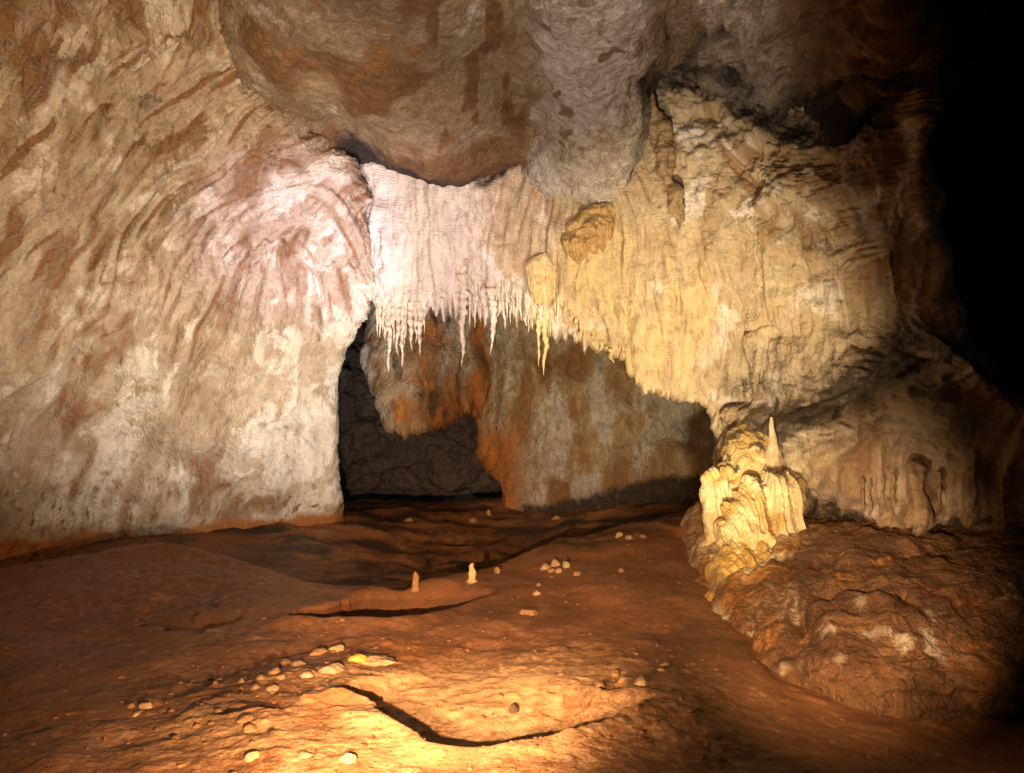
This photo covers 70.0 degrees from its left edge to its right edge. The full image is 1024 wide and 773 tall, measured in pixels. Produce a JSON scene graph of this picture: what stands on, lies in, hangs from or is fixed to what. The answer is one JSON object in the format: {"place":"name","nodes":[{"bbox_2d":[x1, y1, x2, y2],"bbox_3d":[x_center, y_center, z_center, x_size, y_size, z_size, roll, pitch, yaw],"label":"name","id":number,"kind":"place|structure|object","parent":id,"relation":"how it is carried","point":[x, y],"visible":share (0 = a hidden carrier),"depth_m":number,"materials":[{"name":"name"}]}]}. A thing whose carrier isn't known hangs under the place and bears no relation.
{"place":"outdoors","nodes":[
{"label":"outdoors","id":0,"kind":"place"},
{"bbox_2d":[0,0,376,567],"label":"cave wall","id":1,"kind":"structure","parent":0,"point":[187,281],"depth_m":9.47,"materials":[{"name":"stone"}]},
{"bbox_2d":[337,320,501,500],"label":"cave wall","id":2,"kind":"structure","parent":0,"point":[377,461],"depth_m":17.57,"materials":[{"name":"stone"}]},
{"bbox_2d":[0,497,1023,772],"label":"cave floor","id":3,"kind":"structure","parent":0,"point":[328,575],"depth_m":5.25,"materials":[{"name":"soil"}]},
{"bbox_2d":[126,703,134,708],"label":"stone","id":4,"kind":"object","parent":3,"relation":"on","point":[130,705],"visible":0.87,"depth_m":4.37,"materials":[{"name":"stone"}]},
{"bbox_2d":[132,711,140,716],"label":"stone","id":5,"kind":"object","parent":3,"relation":"on","point":[135,713],"visible":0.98,"depth_m":4.26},
{"bbox_2d":[138,702,152,708],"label":"stone","id":6,"kind":"object","parent":3,"relation":"on","point":[147,705],"visible":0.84,"depth_m":4.37,"materials":[{"name":"stone"}]},
{"bbox_2d":[212,708,223,713],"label":"stone","id":7,"kind":"object","parent":3,"relation":"on","point":[217,711],"visible":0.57,"depth_m":4.19,"materials":[{"name":"stone"}]},
{"bbox_2d":[235,714,253,722],"bbox_3d":[-1.462,1.821,4.005,0.112,0.040,0.094,0,1,-9],"label":"stone","id":8,"kind":"object","parent":3,"relation":"on","point":[246,718],"visible":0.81,"depth_m":3.99,"materials":[{"name":"stone"}]},
{"bbox_2d":[243,724,257,732],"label":"stone","id":9,"kind":"object","parent":3,"relation":"on","point":[248,728],"visible":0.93,"depth_m":3.88,"materials":[{"name":"stone"}]},
{"bbox_2d":[244,751,259,761],"bbox_3d":[-1.267,1.801,3.560,0.061,0.045,0.064,-2,-4,37],"label":"stone","id":10,"kind":"object","parent":3,"relation":"on","point":[250,756],"visible":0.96,"depth_m":3.55,"materials":[{"name":"stone"}]},
{"bbox_2d":[250,683,261,689],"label":"stone","id":11,"kind":"object","parent":3,"relation":"on","point":[254,686],"visible":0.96,"depth_m":4.55,"materials":[{"name":"stone"}]},
{"bbox_2d":[256,674,263,679],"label":"stone","id":12,"kind":"object","parent":3,"relation":"on","point":[260,677],"visible":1,"depth_m":4.68,"materials":[{"name":"stone"}]},
{"bbox_2d":[265,685,278,691],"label":"stone","id":13,"kind":"object","parent":3,"relation":"on","point":[270,688],"visible":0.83,"depth_m":4.50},
{"bbox_2d":[266,729,277,734],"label":"stone","id":14,"kind":"object","parent":3,"relation":"on","point":[271,731],"visible":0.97,"depth_m":3.82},
{"bbox_2d":[268,668,280,673],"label":"stone","id":15,"kind":"object","parent":3,"relation":"on","point":[274,670],"visible":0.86,"depth_m":4.79,"materials":[{"name":"stone"}]},
{"bbox_2d":[276,674,284,679],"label":"stone","id":16,"kind":"object","parent":3,"relation":"on","point":[280,677],"visible":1,"depth_m":4.68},
{"bbox_2d":[279,659,292,666],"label":"stone","id":17,"kind":"object","parent":3,"relation":"on","point":[284,662],"visible":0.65,"depth_m":5.13,"materials":[{"name":"stone"}]},
{"bbox_2d":[291,660,306,666],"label":"stone","id":18,"kind":"object","parent":3,"relation":"on","point":[297,663],"visible":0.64,"depth_m":5.03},
{"bbox_2d":[297,750,312,757],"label":"stone","id":19,"kind":"object","parent":3,"relation":"on","point":[304,754],"visible":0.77,"depth_m":3.54,"materials":[{"name":"stone"}]},
{"bbox_2d":[299,671,314,677],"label":"stone","id":20,"kind":"object","parent":3,"relation":"on","point":[307,674],"visible":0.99,"depth_m":4.71,"materials":[{"name":"stone"}]},
{"bbox_2d":[308,647,327,655],"bbox_3d":[-1.429,1.951,5.367,0.149,0.054,0.125,2,3,-28],"label":"stone","id":21,"kind":"object","parent":3,"relation":"on","point":[317,651],"visible":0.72,"depth_m":5.34,"materials":[{"name":"stone"}]},
{"bbox_2d":[318,662,343,673],"bbox_3d":[-1.203,1.871,4.846,0.187,0.066,0.155,1,-10,-23],"label":"stone","id":22,"kind":"object","parent":3,"relation":"on","point":[334,668],"visible":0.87,"depth_m":4.80,"materials":[{"name":"stone"}]},
{"bbox_2d":[328,644,344,651],"bbox_3d":[-1.310,1.953,5.446,0.110,0.056,0.105,-2,-3,26],"label":"stone","id":23,"kind":"object","parent":3,"relation":"on","point":[338,647],"visible":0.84,"depth_m":5.43,"materials":[{"name":"stone"}]},
{"bbox_2d":[338,753,356,763],"bbox_3d":[-0.782,1.773,3.493,0.075,0.055,0.083,-3,-4,44],"label":"stone","id":24,"kind":"object","parent":3,"relation":"on","point":[348,758],"visible":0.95,"depth_m":3.48,"materials":[{"name":"stone"}]},
{"bbox_2d":[343,653,395,665],"bbox_3d":[-1.006,1.914,5.140,0.360,0.100,0.231,2,-3,-26],"label":"calcite nodule","id":25,"kind":"object","parent":3,"relation":"on","point":[373,660],"visible":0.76,"depth_m":5.08,"materials":[{"name":"yellow stone"}]},
{"bbox_2d":[405,517,412,521],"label":"stone","id":26,"kind":"object","parent":3,"relation":"on","point":[409,519],"visible":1,"depth_m":12.14,"materials":[{"name":"stone"}]},
{"bbox_2d":[410,571,419,591],"bbox_3d":[-1.003,2.025,7.614,0.124,0.204,0.142,0,-3,0],"label":"stalagmite","id":27,"kind":"object","parent":3,"relation":"on","point":[415,584],"visible":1,"depth_m":7.58,"materials":[{"name":"stone"}]},
{"bbox_2d":[466,563,476,583],"bbox_3d":[-0.412,1.949,7.636,0.203,0.214,0.170,2,-4,-29],"label":"stalagmite","id":28,"kind":"object","parent":3,"relation":"on","point":[472,574],"visible":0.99,"depth_m":7.60,"materials":[{"name":"stone"}]},
{"bbox_2d":[469,517,476,522],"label":"stone","id":29,"kind":"object","parent":3,"relation":"on","point":[473,520],"visible":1,"depth_m":12.38,"materials":[{"name":"stone"}]},
{"bbox_2d":[494,567,500,572],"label":"stone","id":30,"kind":"object","parent":3,"relation":"on","point":[497,569],"visible":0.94,"depth_m":7.97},
{"bbox_2d":[496,694,503,698],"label":"stone","id":31,"kind":"object","parent":3,"relation":"on","point":[499,696],"visible":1,"depth_m":4.63,"materials":[{"name":"stone"}]},
{"bbox_2d":[1,531,1007,772],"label":"gravel","id":32,"kind":"structure","parent":3,"relation":"on","point":[492,733],"depth_m":4.46,"materials":[{"name":"stone"}]},
{"bbox_2d":[508,703,518,713],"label":"stone","id":33,"kind":"object","parent":3,"relation":"on","point":[513,708],"visible":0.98,"depth_m":4.45,"materials":[{"name":"stone"}]},
{"bbox_2d":[519,608,537,615],"bbox_3d":[0.148,2.009,6.506,0.150,0.059,0.171,-2,-4,33],"label":"stone","id":34,"kind":"object","parent":3,"relation":"on","point":[530,611],"visible":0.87,"depth_m":6.47,"materials":[{"name":"stone"}]},
{"bbox_2d":[532,590,540,595],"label":"stone","id":35,"kind":"object","parent":3,"relation":"on","point":[536,592],"visible":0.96,"depth_m":7.08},
{"bbox_2d":[540,563,550,570],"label":"stone","id":36,"kind":"object","parent":3,"relation":"on","point":[545,566],"visible":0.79,"depth_m":7.89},
{"bbox_2d":[550,559,559,566],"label":"stone","id":37,"kind":"object","parent":3,"relation":"on","point":[554,562],"visible":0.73,"depth_m":7.98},
{"bbox_2d":[551,515,560,519],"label":"stone","id":38,"kind":"object","parent":3,"relation":"on","point":[556,517],"visible":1,"depth_m":12.32,"materials":[{"name":"stone"}]},
{"bbox_2d":[562,561,570,567],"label":"stone","id":39,"kind":"object","parent":3,"relation":"on","point":[566,564],"visible":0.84,"depth_m":7.89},
{"bbox_2d":[573,571,580,575],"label":"stone","id":40,"kind":"object","parent":3,"relation":"on","point":[576,573],"visible":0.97,"depth_m":7.57,"materials":[{"name":"stone"}]},
{"bbox_2d":[596,681,606,688],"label":"stone","id":41,"kind":"object","parent":3,"relation":"on","point":[601,684],"visible":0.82,"depth_m":4.69,"materials":[{"name":"stone"}]},
{"bbox_2d":[611,669,619,676],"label":"stone","id":42,"kind":"object","parent":3,"relation":"on","point":[615,673],"visible":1,"depth_m":4.90,"materials":[{"name":"stone"}]},
{"bbox_2d":[615,531,623,537],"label":"stone","id":43,"kind":"object","parent":3,"relation":"on","point":[619,534],"visible":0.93,"depth_m":8.98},
{"bbox_2d":[625,535,632,539],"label":"stone","id":44,"kind":"object","parent":3,"relation":"on","point":[628,537],"visible":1,"depth_m":8.84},
{"bbox_2d":[634,676,648,685],"bbox_3d":[0.824,1.882,4.658,0.114,0.054,0.100,0,3,-3],"label":"stone","id":45,"kind":"object","parent":3,"relation":"on","point":[641,680],"visible":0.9,"depth_m":4.63,"materials":[{"name":"stone"}]},
{"bbox_2d":[661,662,669,666],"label":"stone","id":46,"kind":"object","parent":3,"relation":"on","point":[666,664],"visible":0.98,"depth_m":5.08,"materials":[{"name":"stone"}]},
{"bbox_2d":[679,501,1023,721],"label":"rock mound","id":47,"kind":"object","parent":3,"relation":"on","point":[870,616],"visible":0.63,"depth_m":5.34,"materials":[{"name":"stone"}]},
{"bbox_2d":[697,421,807,616],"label":"flowstone column","id":48,"kind":"structure","parent":47,"relation":"on","point":[752,504],"depth_m":7.59,"materials":[{"name":"stone"}]},
{"bbox_2d":[765,417,784,473],"bbox_3d":[2.905,0.792,8.108,0.334,0.899,0.322,0,-3,0],"label":"stalagmite","id":49,"kind":"object","parent":48,"relation":"on","point":[773,455],"visible":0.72,"depth_m":8.05,"materials":[{"name":"stone"}]},
{"bbox_2d":[902,457,934,524],"bbox_3d":[3.480,0.894,6.295,0.255,0.561,0.272,0,-3,0],"label":"stalagmite","id":50,"kind":"object","parent":47,"relation":"on","point":[919,511],"visible":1,"depth_m":6.23,"materials":[{"name":"stone"}]},
{"bbox_2d":[360,301,714,512],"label":"cave wall","id":51,"kind":"structure","parent":0,"point":[573,427],"depth_m":12.96,"materials":[{"name":"stone"}]},
{"bbox_2d":[222,0,964,204],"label":"cave ceiling","id":52,"kind":"structure","parent":0,"point":[551,98],"depth_m":7.63,"materials":[{"name":"stone"}]},
{"bbox_2d":[359,70,1023,536],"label":"cave wall","id":53,"kind":"structure","parent":0,"point":[793,276],"depth_m":8.51,"materials":[{"name":"stone"}]},
{"bbox_2d":[375,290,378,334],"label":"stalactite","id":54,"kind":"object","parent":53,"relation":"hanging from","point":[376,299],"visible":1,"depth_m":10.36},
{"bbox_2d":[378,293,381,337],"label":"stalactite","id":55,"kind":"object","parent":53,"relation":"hanging from","point":[379,309],"visible":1,"depth_m":10.34},
{"bbox_2d":[381,299,385,336],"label":"stalactite","id":56,"kind":"object","parent":53,"relation":"hanging from","point":[383,303],"visible":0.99,"depth_m":10.33},
{"bbox_2d":[384,311,386,339],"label":"stalactite","id":57,"kind":"object","parent":53,"relation":"hanging from","point":[385,325],"visible":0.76,"depth_m":10.38},
{"bbox_2d":[386,304,392,370],"bbox_3d":[-1.741,-0.752,10.357,0.099,1.144,0.169,2,-3,-27],"label":"stalactite","id":58,"kind":"object","parent":53,"relation":"hanging from","point":[390,331],"visible":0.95,"depth_m":10.31},
{"bbox_2d":[388,295,391,319],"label":"stalactite","id":59,"kind":"object","parent":53,"relation":"hanging from","point":[390,302],"visible":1,"depth_m":10.30},
{"bbox_2d":[390,304,394,341],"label":"stalactite","id":60,"kind":"object","parent":53,"relation":"hanging from","point":[392,317],"visible":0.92,"depth_m":10.35},
{"bbox_2d":[394,307,400,355],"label":"stalactite","id":61,"kind":"object","parent":53,"relation":"hanging from","point":[398,321],"visible":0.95,"depth_m":10.35},
{"bbox_2d":[399,305,404,364],"bbox_3d":[-1.549,-0.764,10.358,0.114,0.999,0.159,1,-3,-21],"label":"stalactite","id":62,"kind":"object","parent":53,"relation":"hanging from","point":[401,309],"visible":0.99,"depth_m":10.33},
{"bbox_2d":[403,308,407,336],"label":"stalactite","id":63,"kind":"object","parent":53,"relation":"hanging from","point":[405,318],"visible":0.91,"depth_m":10.32},
{"bbox_2d":[407,300,413,348],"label":"stalactite","id":64,"kind":"object","parent":53,"relation":"hanging from","point":[410,320],"visible":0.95,"depth_m":10.26},
{"bbox_2d":[412,300,417,340],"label":"stalactite","id":65,"kind":"object","parent":53,"relation":"hanging from","point":[416,318],"visible":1,"depth_m":10.25},
{"bbox_2d":[416,300,424,353],"bbox_3d":[-1.298,-0.863,10.242,0.150,0.944,0.185,-2,-3,27],"label":"stalactite","id":66,"kind":"object","parent":53,"relation":"hanging from","point":[420,323],"visible":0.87,"depth_m":10.21},
{"bbox_2d":[423,305,425,331],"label":"stalactite","id":67,"kind":"object","parent":53,"relation":"hanging from","point":[424,310],"visible":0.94,"depth_m":10.24},
{"bbox_2d":[432,292,435,306],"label":"stalactite","id":68,"kind":"object","parent":53,"relation":"hanging from","point":[433,297],"visible":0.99,"depth_m":10.18},
{"bbox_2d":[447,293,452,316],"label":"stalactite","id":69,"kind":"object","parent":53,"relation":"hanging from","point":[449,302],"visible":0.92,"depth_m":10.07},
{"bbox_2d":[456,290,459,304],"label":"stalactite","id":70,"kind":"object","parent":53,"relation":"hanging from","point":[457,294],"visible":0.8,"depth_m":10.09},
{"bbox_2d":[456,265,470,365],"bbox_3d":[-0.670,-1.028,9.958,0.178,1.553,0.214,2,-4,-34],"label":"stalactite","id":71,"kind":"object","parent":53,"relation":"hanging from","point":[462,276],"visible":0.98,"depth_m":9.92},
{"bbox_2d":[468,281,471,321],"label":"stalactite","id":72,"kind":"object","parent":53,"relation":"hanging from","point":[469,298],"visible":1,"depth_m":9.99},
{"bbox_2d":[469,289,472,324],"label":"stalactite","id":73,"kind":"object","parent":53,"relation":"hanging from","point":[471,306],"visible":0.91,"depth_m":10.02},
{"bbox_2d":[472,284,477,317],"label":"stalactite","id":74,"kind":"object","parent":53,"relation":"hanging from","point":[473,297],"visible":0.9,"depth_m":10.03},
{"bbox_2d":[473,273,478,323],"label":"stalactite","id":75,"kind":"object","parent":53,"relation":"hanging from","point":[475,279],"visible":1,"depth_m":10.01},
{"bbox_2d":[478,273,481,296],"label":"stalactite","id":76,"kind":"object","parent":53,"relation":"hanging from","point":[479,282],"visible":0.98,"depth_m":10.02},
{"bbox_2d":[478,286,488,323],"bbox_3d":[-0.390,-1.156,10.041,0.154,0.663,0.234,0,-3,0],"label":"stalactite","id":77,"kind":"object","parent":53,"relation":"hanging from","point":[485,307],"visible":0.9,"depth_m":10.01},
{"bbox_2d":[484,273,497,352],"bbox_3d":[-0.277,-1.057,9.913,0.193,1.292,0.217,-2,-4,30],"label":"stalactite","id":78,"kind":"object","parent":53,"relation":"hanging from","point":[491,289],"visible":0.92,"depth_m":9.86},
{"bbox_2d":[496,281,501,316],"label":"stalactite","id":79,"kind":"object","parent":53,"relation":"hanging from","point":[498,291],"visible":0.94,"depth_m":9.90},
{"bbox_2d":[501,279,503,309],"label":"stalactite","id":80,"kind":"object","parent":53,"relation":"hanging from","point":[502,285],"visible":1,"depth_m":9.91},
{"bbox_2d":[501,286,505,326],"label":"stalactite","id":81,"kind":"object","parent":53,"relation":"hanging from","point":[503,314],"visible":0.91,"depth_m":9.92},
{"bbox_2d":[504,279,506,305],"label":"stalactite","id":82,"kind":"object","parent":53,"relation":"hanging from","point":[505,283],"visible":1,"depth_m":9.93},
{"bbox_2d":[506,280,508,315],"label":"stalactite","id":83,"kind":"object","parent":53,"relation":"hanging from","point":[507,299],"visible":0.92,"depth_m":9.93},
{"bbox_2d":[507,280,511,305],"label":"stalactite","id":84,"kind":"object","parent":53,"relation":"hanging from","point":[509,289],"visible":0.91,"depth_m":9.94},
{"bbox_2d":[509,301,512,322],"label":"stalactite","id":85,"kind":"object","parent":53,"relation":"hanging from","point":[510,310],"visible":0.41,"depth_m":10.04},
{"bbox_2d":[509,270,516,302],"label":"stalactite","id":86,"kind":"object","parent":53,"relation":"hanging from","point":[512,277],"visible":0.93,"depth_m":9.88},
{"bbox_2d":[515,275,518,318],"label":"stalactite","id":87,"kind":"object","parent":53,"relation":"hanging from","point":[517,289],"visible":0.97,"depth_m":9.90},
{"bbox_2d":[518,287,521,316],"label":"stalactite","id":88,"kind":"object","parent":53,"relation":"hanging from","point":[520,298],"visible":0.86,"depth_m":9.96},
{"bbox_2d":[523,288,529,325],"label":"stalactite","id":89,"kind":"object","parent":53,"relation":"hanging from","point":[526,299],"visible":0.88,"depth_m":9.85},
{"bbox_2d":[531,303,533,328],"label":"stalactite","id":90,"kind":"object","parent":53,"relation":"hanging from","point":[532,311],"visible":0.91,"depth_m":9.88},
{"bbox_2d":[535,311,540,364],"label":"stalactite","id":91,"kind":"object","parent":53,"relation":"hanging from","point":[538,324],"visible":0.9,"depth_m":9.85},
{"bbox_2d":[524,252,555,305],"bbox_3d":[0.390,-1.411,9.952,0.467,0.748,0.715,0,-3,0],"label":"flowstone drapery","id":92,"kind":"object","parent":53,"relation":"attached to","point":[540,273],"visible":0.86,"depth_m":9.63,"materials":[{"name":"stone"}]},
{"bbox_2d":[539,305,543,326],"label":"stalactite","id":93,"kind":"object","parent":53,"relation":"hanging from","point":[541,311],"visible":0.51,"depth_m":9.82},
{"bbox_2d":[541,307,549,374],"bbox_3d":[0.444,-0.730,9.867,0.126,1.186,0.177,0,-3,0],"label":"stalactite","id":94,"kind":"object","parent":53,"relation":"hanging from","point":[545,338],"visible":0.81,"depth_m":9.83},
{"bbox_2d":[549,312,552,336],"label":"stalactite","id":95,"kind":"object","parent":53,"relation":"hanging from","point":[550,316],"visible":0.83,"depth_m":9.80},
{"bbox_2d":[553,297,556,314],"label":"stalactite","id":96,"kind":"object","parent":53,"relation":"hanging from","point":[555,304],"visible":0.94,"depth_m":9.69},
{"bbox_2d":[556,293,559,322],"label":"stalactite","id":97,"kind":"object","parent":53,"relation":"hanging from","point":[558,304],"visible":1,"depth_m":9.63},
{"bbox_2d":[562,300,567,320],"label":"stalactite","id":98,"kind":"object","parent":53,"relation":"hanging from","point":[565,305],"visible":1,"depth_m":9.63},
{"bbox_2d":[569,309,573,320],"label":"stalactite","id":99,"kind":"object","parent":53,"relation":"hanging from","point":[571,311],"visible":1,"depth_m":9.69},
{"bbox_2d":[574,316,578,329],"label":"stalactite","id":100,"kind":"object","parent":53,"relation":"hanging from","point":[576,320],"visible":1,"depth_m":9.72},
{"bbox_2d":[579,320,582,340],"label":"stalactite","id":101,"kind":"object","parent":53,"relation":"hanging from","point":[580,328],"visible":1,"depth_m":9.71},
{"bbox_2d":[560,203,615,264],"bbox_3d":[1.043,-1.967,9.637,0.859,0.818,1.029,0,-3,0],"label":"flowstone drapery","id":102,"kind":"object","parent":53,"relation":"attached to","point":[591,229],"visible":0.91,"depth_m":9.27,"materials":[{"name":"stone"}]},
{"bbox_2d":[591,328,596,340],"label":"stalactite","id":103,"kind":"object","parent":53,"relation":"hanging from","point":[594,330],"visible":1,"depth_m":9.73},
{"bbox_2d":[599,335,603,350],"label":"stalactite","id":104,"kind":"object","parent":53,"relation":"hanging from","point":[601,338],"visible":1,"depth_m":9.76},
{"bbox_2d":[607,347,613,363],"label":"stalactite","id":105,"kind":"object","parent":53,"relation":"hanging from","point":[610,351],"visible":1,"depth_m":9.75},
{"bbox_2d":[648,92,685,227],"bbox_3d":[1.893,-2.778,9.029,0.509,1.652,0.322,0,-3,0],"label":"hanging rib","id":106,"kind":"object","parent":53,"relation":"attached to","point":[661,130],"visible":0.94,"depth_m":8.96,"materials":[{"name":"stone"}]},
{"bbox_2d":[860,477,865,509],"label":"stalactite","id":107,"kind":"object","parent":53,"relation":"hanging from","point":[862,491],"visible":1,"depth_m":6.86},
{"bbox_2d":[868,480,872,520],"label":"stalactite","id":108,"kind":"object","parent":53,"relation":"hanging from","point":[869,497],"visible":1,"depth_m":6.83},
{"bbox_2d":[880,477,884,507],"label":"stalactite","id":109,"kind":"object","parent":53,"relation":"hanging from","point":[882,490],"visible":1,"depth_m":6.47},
{"bbox_2d":[890,474,895,508],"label":"stalactite","id":110,"kind":"object","parent":53,"relation":"hanging from","point":[893,482],"visible":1,"depth_m":6.46},
{"bbox_2d":[935,471,942,508],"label":"stalactite","id":111,"kind":"object","parent":53,"relation":"hanging from","point":[938,478],"visible":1,"depth_m":6.26},
{"bbox_2d":[970,469,977,512],"bbox_3d":[3.858,0.878,6.100,0.057,0.382,0.057,-3,-4,44],"label":"stalactite","id":112,"kind":"object","parent":53,"relation":"hanging from","point":[973,473],"visible":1,"depth_m":6.09},
{"bbox_2d":[926,0,1023,394],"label":"cave wall","id":113,"kind":"structure","parent":0,"point":[976,157],"depth_m":16.18,"materials":[{"name":"stone"}]}
]}

